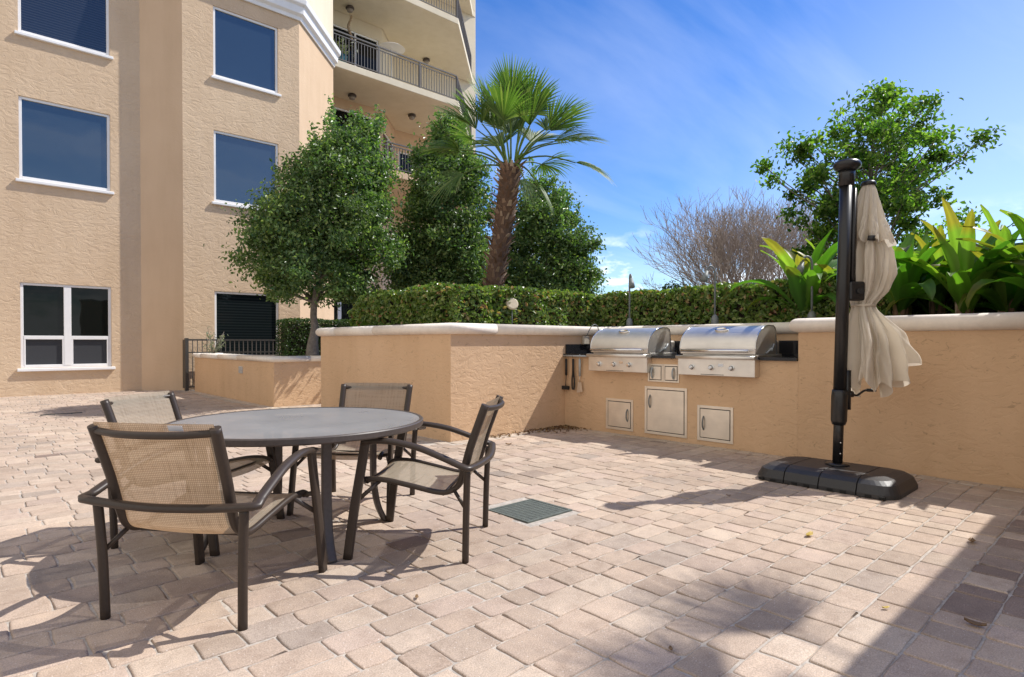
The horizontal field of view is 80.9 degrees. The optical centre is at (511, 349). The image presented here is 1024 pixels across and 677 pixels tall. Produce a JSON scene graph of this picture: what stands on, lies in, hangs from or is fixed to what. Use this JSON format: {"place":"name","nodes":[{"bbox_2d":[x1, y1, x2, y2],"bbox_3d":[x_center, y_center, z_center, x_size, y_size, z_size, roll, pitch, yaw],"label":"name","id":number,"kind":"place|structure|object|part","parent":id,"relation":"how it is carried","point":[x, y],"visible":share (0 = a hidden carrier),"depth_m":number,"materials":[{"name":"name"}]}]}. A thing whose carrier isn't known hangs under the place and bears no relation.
{"place":"outdoors","nodes":[
{"label":"outdoors","id":0,"kind":"place"},
{"bbox_2d":[0,390,1023,676],"bbox_3d":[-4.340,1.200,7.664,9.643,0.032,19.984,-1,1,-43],"label":"patio paving","id":1,"kind":"structure","parent":0,"point":[944,644],"depth_m":3.29,"materials":[{"name":"beige stone"}]},
{"bbox_2d":[41,412,81,415],"bbox_3d":[-8.054,1.164,10.746,0.600,0.026,0.120,-1,1,-43],"label":"drain channel","id":2,"kind":"object","parent":1,"relation":"in","point":[61,413],"visible":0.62,"depth_m":10.76,"materials":[{"name":"grey metal"}]},
{"bbox_2d":[95,391,284,555],"bbox_3d":[-2.139,0.767,4.018,0.896,0.929,0.916,0,1,8],"label":"sling chair","id":3,"kind":"object","parent":1,"relation":"on","point":[160,407],"visible":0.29,"depth_m":4.08,"materials":[{"name":"beige fabric"}]},
{"bbox_2d":[78,422,326,630],"bbox_3d":[-1.491,0.778,2.983,0.916,0.929,0.896,0,1,9],"label":"sling chair","id":4,"kind":"object","parent":1,"relation":"on","point":[169,477],"visible":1,"depth_m":2.68,"materials":[{"name":"beige fabric"}]},
{"bbox_2d":[183,338,280,390],"bbox_3d":[-7.675,0.391,17.015,2.930,1.400,0.310,-1,1,-43],"label":"guard railing","id":5,"kind":"object","parent":1,"relation":"on","point":[186,352],"visible":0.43,"depth_m":16.14,"materials":[{"name":"metal"}]},
{"bbox_2d":[165,407,422,563],"bbox_3d":[-1.395,0.850,3.949,1.608,0.773,1.608,-1,1,-43],"label":"patio table","id":6,"kind":"object","parent":1,"relation":"on","point":[278,429],"visible":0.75,"depth_m":3.68,"materials":[{"name":"grey metal"}]},
{"bbox_2d":[286,383,425,515],"bbox_3d":[-1.212,0.759,4.797,0.916,0.929,0.896,0,1,7],"label":"sling chair","id":7,"kind":"object","parent":1,"relation":"on","point":[396,396],"visible":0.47,"depth_m":5.10,"materials":[{"name":"beige fabric"}]},
{"bbox_2d":[343,395,504,563],"bbox_3d":[-0.501,0.769,3.850,0.896,0.929,0.916,0,1,7],"label":"sling chair","id":8,"kind":"object","parent":1,"relation":"on","point":[420,475],"visible":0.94,"depth_m":3.58,"materials":[{"name":"brown metal"}]},
{"bbox_2d":[489,499,571,522],"bbox_3d":[0.137,1.240,4.569,0.470,0.044,0.440,-1,1,-43],"label":"drain cover","id":9,"kind":"object","parent":1,"relation":"in","point":[529,511],"visible":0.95,"depth_m":4.55,"materials":[{"name":"grey metal"}]},
{"bbox_2d":[490,425,587,437],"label":"leaf litter","id":10,"kind":"object","parent":1,"relation":"on","point":[568,427],"visible":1,"depth_m":8.68,"materials":[{"name":"brown plant"}]},
{"bbox_2d":[758,158,921,500],"bbox_3d":[3.038,-0.259,5.549,1.079,2.941,1.174,-1,1,-43],"label":"cantilever umbrella","id":11,"kind":"object","parent":1,"relation":"on","point":[873,347],"visible":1,"depth_m":5.44,"materials":[{"name":"beige fabric"}]},
{"bbox_2d":[964,617,986,625],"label":"fallen leaf","id":12,"kind":"object","parent":1,"relation":"on","point":[974,622],"visible":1,"depth_m":2.69,"materials":[{"name":"brown plant"}]},
{"bbox_2d":[476,0,1023,295],"label":"sky","id":13,"kind":"structure","parent":0,"point":[685,95],"materials":[{"name":"blue"}]},
{"label":"ground","id":14,"kind":"structure","parent":0,"visible":0},
{"bbox_2d":[0,0,475,396],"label":"apartment building","id":15,"kind":"structure","parent":14,"relation":"on","point":[142,142],"depth_m":16.06,"materials":[{"name":"beige paint"}]},
{"bbox_2d":[14,0,112,59],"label":"window","id":16,"kind":"structure","parent":15,"relation":"in","point":[78,25],"depth_m":14.94,"materials":[{"name":"blue glass"}]},
{"bbox_2d":[15,96,113,194],"bbox_3d":[-11.045,-5.009,14.889,1.970,2.055,0.190,-1,1,-43],"label":"window","id":17,"kind":"structure","parent":15,"relation":"in","point":[61,146],"depth_m":14.89,"materials":[{"name":"blue glass"}]},
{"bbox_2d":[17,282,115,371],"bbox_3d":[-11.045,-0.539,14.936,1.970,2.135,0.190,-1,1,-43],"label":"window","id":18,"kind":"structure","parent":15,"relation":"in","point":[62,326],"depth_m":14.91,"materials":[{"name":"black glass"}]},
{"bbox_2d":[211,130,277,209],"bbox_3d":[-7.626,-5.064,17.295,1.940,2.075,0.190,-1,1,-43],"label":"window","id":19,"kind":"structure","parent":15,"relation":"in","point":[241,163],"depth_m":17.22,"materials":[{"name":"blue glass"}]},
{"bbox_2d":[211,6,280,96],"bbox_3d":[-7.626,-8.514,17.259,1.940,2.035,0.190,-1,1,-43],"label":"window","id":20,"kind":"structure","parent":15,"relation":"in","point":[245,50],"depth_m":17.27,"materials":[{"name":"blue glass"}]},
{"bbox_2d":[214,291,278,354],"bbox_3d":[-7.663,-0.603,17.382,1.800,2.060,0.080,-1,1,-43],"label":"window","id":21,"kind":"structure","parent":15,"relation":"in","point":[240,315],"depth_m":17.36,"materials":[{"name":"black glass"}]},
{"bbox_2d":[334,300,355,323],"bbox_3d":[-7.011,-1.011,24.369,2.300,2.250,0.090,-1,1,-43],"label":"window","id":22,"kind":"structure","parent":15,"relation":"in","point":[342,314],"depth_m":24.48,"materials":[{"name":"white paint"}]},
{"bbox_2d":[334,38,357,62],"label":"potted plant","id":23,"kind":"object","parent":15,"relation":"on","point":[348,51],"visible":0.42,"depth_m":21.98,"materials":[{"name":"green plant"}]},
{"bbox_2d":[347,15,352,40],"bbox_3d":[-6.435,-12.806,23.868,0.236,1.150,0.238,-1,1,-43],"label":"wind chime","id":24,"kind":"object","parent":15,"relation":"hanging from","point":[349,23],"visible":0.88,"depth_m":23.85},
{"bbox_2d":[333,24,377,73],"bbox_3d":[-6.864,-11.727,24.392,3.200,2.620,0.090,-1,1,-43],"label":"balcony railing","id":25,"kind":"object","parent":15,"relation":"in","point":[349,56],"depth_m":24.89,"materials":[{"name":"black metal"}]},
{"bbox_2d":[334,107,378,151],"bbox_3d":[-6.845,-8.327,24.444,3.250,2.820,0.090,-1,1,-43],"label":"window","id":26,"kind":"structure","parent":15,"relation":"in","point":[339,112],"depth_m":24.43,"materials":[{"name":"black glass"}]},
{"bbox_2d":[383,134,392,169],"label":"window","id":27,"kind":"structure","parent":15,"relation":"in","point":[384,135],"depth_m":26.61,"materials":[{"name":"white paint"}]},
{"bbox_2d":[377,42,404,62],"bbox_3d":[-4.800,-11.281,23.883,1.110,1.800,1.110,-1,1,-43],"label":"patio parasol","id":28,"kind":"object","parent":15,"relation":"on","point":[396,47],"visible":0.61,"depth_m":23.75,"materials":[{"name":"beige fabric"}]},
{"bbox_2d":[400,152,437,174],"bbox_3d":[-3.929,-8.103,29.316,3.800,2.270,0.090,-1,1,-43],"label":"window","id":29,"kind":"structure","parent":15,"relation":"in","point":[407,165],"depth_m":28.28,"materials":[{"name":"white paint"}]},
{"bbox_2d":[192,353,320,406],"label":"planter wall","id":30,"kind":"structure","parent":14,"relation":"on","point":[274,381],"depth_m":12.51,"materials":[{"name":"paint"}]},
{"bbox_2d":[202,327,227,352],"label":"weedy plant","id":31,"kind":"object","parent":30,"relation":"on","point":[217,346],"visible":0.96,"depth_m":15.61,"materials":[{"name":"green plant"}]},
{"bbox_2d":[484,155,610,294],"bbox_3d":[0.875,-2.012,16.477,4.051,6.421,3.667,-1,1,-43],"label":"ornamental tree","id":32,"kind":"object","parent":14,"relation":"on","point":[561,259],"visible":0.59,"depth_m":15.64,"materials":[{"name":"green plant"}]},
{"bbox_2d":[315,322,797,441],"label":"raised planter wall","id":33,"kind":"structure","parent":14,"relation":"on","point":[456,375],"depth_m":8.47,"materials":[{"name":"paint"}]},
{"bbox_2d":[626,274,634,325],"bbox_3d":[1.869,-0.731,9.468,0.098,0.924,0.276,0,1,0],"label":"garden light","id":34,"kind":"object","parent":33,"relation":"on","point":[629,321],"visible":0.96,"depth_m":9.51,"materials":[{"name":"silver metal"}]},
{"bbox_2d":[700,265,718,323],"bbox_3d":[2.779,-0.721,8.455,0.277,0.924,0.100,0,1,-16],"label":"garden light","id":35,"kind":"object","parent":33,"relation":"on","point":[714,317],"visible":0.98,"depth_m":8.46,"materials":[{"name":"silver metal"}]},
{"bbox_2d":[797,255,815,317],"bbox_3d":[3.666,-0.711,7.504,0.276,0.923,0.100,0,1,-8],"label":"garden light","id":36,"kind":"object","parent":33,"relation":"on","point":[800,268],"visible":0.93,"depth_m":7.49,"materials":[{"name":"metal"}]},
{"bbox_2d":[563,341,797,456],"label":"grill island","id":37,"kind":"structure","parent":14,"relation":"on","point":[663,399],"depth_m":7.59,"materials":[{"name":"paint"}]},
{"bbox_2d":[562,356,569,389],"bbox_3d":[0.814,0.343,9.103,0.050,0.534,0.120,-1,1,-43],"label":"grill brush","id":38,"kind":"object","parent":37,"relation":"hanging from","point":[565,387],"visible":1,"depth_m":9.09,"materials":[{"name":"black plastic"}]},
{"bbox_2d":[571,355,574,389],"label":"tongs","id":39,"kind":"object","parent":37,"relation":"hanging from","point":[573,382],"visible":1,"depth_m":8.99,"materials":[{"name":"black metal"}]},
{"bbox_2d":[577,357,582,392],"bbox_3d":[1.003,0.362,8.904,0.029,0.568,0.110,-1,1,-43],"label":"spatula","id":40,"kind":"object","parent":37,"relation":"hanging from","point":[579,388],"visible":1,"depth_m":8.89,"materials":[{"name":"metal"}]},
{"bbox_3d":[1.494,0.914,8.416,0.063,0.435,0.470,-1,1,-43],"label":"cabinet door","id":41,"kind":"part","parent":37,"relation":"part of","materials":[{"name":"metal"}]},
{"bbox_2d":[586,327,676,372],"bbox_3d":[1.703,0.001,8.544,0.788,0.615,1.032,-1,1,-43],"label":"gas grill","id":42,"kind":"object","parent":37,"relation":"on","point":[625,350],"visible":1,"depth_m":8.27,"materials":[{"name":"metal"}]},
{"bbox_3d":[1.999,0.815,7.868,0.063,0.635,0.640,-1,1,-43],"label":"cabinet door","id":43,"kind":"part","parent":37,"relation":"part of","materials":[{"name":"metal"}]},
{"bbox_3d":[2.475,0.918,7.353,0.063,0.440,0.475,-1,1,-43],"label":"cabinet door","id":44,"kind":"part","parent":37,"relation":"part of","materials":[{"name":"metal"}]},
{"bbox_2d":[675,325,781,377],"bbox_3d":[2.697,0.012,7.468,0.788,0.615,1.032,-1,1,-43],"label":"gas grill","id":45,"kind":"object","parent":37,"relation":"on","point":[732,351],"visible":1,"depth_m":7.21,"materials":[{"name":"metal"}]},
{"bbox_2d":[627,184,833,289],"bbox_3d":[7.070,-2.529,17.963,7.429,4.752,6.131,-1,1,-43],"label":"bare shrub","id":46,"kind":"object","parent":14,"relation":"on","point":[727,234],"visible":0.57,"depth_m":17.27,"materials":[{"name":"plant"}]},
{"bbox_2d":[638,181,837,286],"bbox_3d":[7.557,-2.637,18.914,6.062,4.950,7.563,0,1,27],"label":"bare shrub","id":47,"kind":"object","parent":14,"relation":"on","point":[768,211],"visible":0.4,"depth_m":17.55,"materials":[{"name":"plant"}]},
{"bbox_2d":[671,312,1023,488],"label":"long patio wall","id":48,"kind":"structure","parent":14,"relation":"on","point":[953,409],"depth_m":5.69,"materials":[{"name":"paint"}]},
{"bbox_2d":[749,77,1005,259],"bbox_3d":[8.180,-3.172,13.837,4.395,6.195,4.629,0,1,-19],"label":"broadleaf tree","id":49,"kind":"object","parent":14,"relation":"on","point":[898,183],"visible":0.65,"depth_m":13.31,"materials":[{"name":"green plant"}]},
{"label":"planting bed","id":50,"kind":"structure","parent":0,"visible":0},
{"bbox_2d":[203,94,419,355],"bbox_3d":[-4.050,-2.593,13.118,4.135,5.796,3.880,0,1,-1],"label":"ornamental tree","id":51,"kind":"object","parent":50,"relation":"on","point":[316,221],"visible":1,"depth_m":12.22,"materials":[{"name":"green plant"}]},
{"bbox_2d":[275,317,350,355],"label":"clipped hedge","id":52,"kind":"object","parent":50,"relation":"on","point":[293,333],"visible":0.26,"depth_m":15.16,"materials":[{"name":"green plant"}]},
{"bbox_2d":[373,106,512,290],"bbox_3d":[-1.756,-2.869,15.040,3.442,6.305,3.605,0,1,-5],"label":"ornamental tree","id":53,"kind":"object","parent":50,"relation":"on","point":[454,253],"visible":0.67,"depth_m":14.21,"materials":[{"name":"green plant"}]},
{"bbox_2d":[347,281,597,326],"bbox_3d":[-0.618,-0.640,10.576,3.524,0.834,3.269,-1,1,-43],"label":"clipped hedge","id":54,"kind":"object","parent":50,"relation":"on","point":[438,302],"visible":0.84,"depth_m":9.27,"materials":[{"name":"green plant"}]},
{"bbox_2d":[506,298,517,309],"bbox_3d":[0.001,-0.513,9.043,0.194,0.535,0.094,0,1,-21],"label":"disc light","id":55,"kind":"object","parent":50,"relation":"on","point":[513,305],"visible":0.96,"depth_m":9.02,"materials":[{"name":"beige plastic"}]},
{"bbox_2d":[414,53,611,285],"bbox_3d":[0.100,-2.590,10.962,3.428,4.872,3.186,-1,1,-43],"label":"fan palm","id":56,"kind":"object","parent":50,"relation":"on","point":[510,105],"visible":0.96,"depth_m":10.77,"materials":[{"name":"green plant"}]},
{"bbox_2d":[656,276,690,290],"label":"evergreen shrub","id":57,"kind":"object","parent":50,"relation":"on","point":[676,286],"visible":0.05,"depth_m":18.02,"materials":[{"name":"green plant"}]},
{"bbox_2d":[593,271,892,326],"bbox_3d":[3.201,-0.615,8.943,0.976,0.824,4.548,-1,1,-43],"label":"clipped hedge","id":58,"kind":"object","parent":50,"relation":"on","point":[688,305],"visible":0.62,"depth_m":8.78,"materials":[{"name":"green plant"}]},
{"bbox_2d":[729,229,837,317],"bbox_3d":[3.856,-0.872,7.827,1.692,1.324,1.716,-1,1,-43],"label":"strap leaf plant","id":59,"kind":"object","parent":50,"relation":"on","point":[800,284],"visible":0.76,"depth_m":7.64,"materials":[{"name":"green plant"}]},
{"bbox_2d":[786,239,911,314],"bbox_3d":[4.306,-0.841,7.926,1.433,1.258,1.444,0,1,1],"label":"strap leaf plant","id":60,"kind":"object","parent":50,"relation":"on","point":[825,267],"visible":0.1,"depth_m":7.58,"materials":[{"name":"green plant"}]},
{"bbox_2d":[824,229,949,315],"bbox_3d":[4.579,-0.844,7.004,1.688,1.284,1.475,0,1,-5],"label":"strap leaf plant","id":61,"kind":"object","parent":50,"relation":"on","point":[906,282],"visible":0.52,"depth_m":6.78,"materials":[{"name":"green plant"}]},
{"bbox_2d":[911,231,944,313],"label":"strap leaf plant","id":62,"kind":"object","parent":50,"relation":"on","point":[925,239],"visible":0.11,"depth_m":7.82,"materials":[{"name":"green plant"}]},
{"bbox_2d":[909,225,997,314],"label":"strap leaf plant","id":63,"kind":"object","parent":50,"relation":"on","point":[928,307],"visible":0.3,"depth_m":7.05,"materials":[{"name":"green plant"}]},
{"bbox_2d":[885,197,1023,315],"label":"strap leaf plant","id":64,"kind":"object","parent":50,"relation":"on","point":[961,258],"visible":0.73,"depth_m":6.38,"materials":[{"name":"green plant"}]},
{"bbox_2d":[911,286,1023,314],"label":"clipped hedge","id":65,"kind":"object","parent":50,"relation":"on","point":[988,310],"visible":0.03,"depth_m":7.07,"materials":[{"name":"green plant"}]},
{"bbox_2d":[915,220,1019,307],"bbox_3d":[5.554,-0.836,7.193,1.620,1.264,1.494,-1,1,-43],"label":"strap leaf plant","id":66,"kind":"object","parent":50,"relation":"on","point":[1015,235],"visible":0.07,"depth_m":6.93,"materials":[{"name":"green plant"}]},
{"bbox_2d":[931,204,1023,312],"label":"strap leaf plant","id":67,"kind":"object","parent":50,"relation":"on","point":[1000,296],"visible":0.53,"depth_m":6.32,"materials":[{"name":"green plant"}]},
{"bbox_2d":[945,209,1023,311],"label":"strap leaf plant","id":68,"kind":"object","parent":50,"relation":"on","point":[1017,279],"visible":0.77,"depth_m":5.92,"materials":[{"name":"green plant"}]}
]}

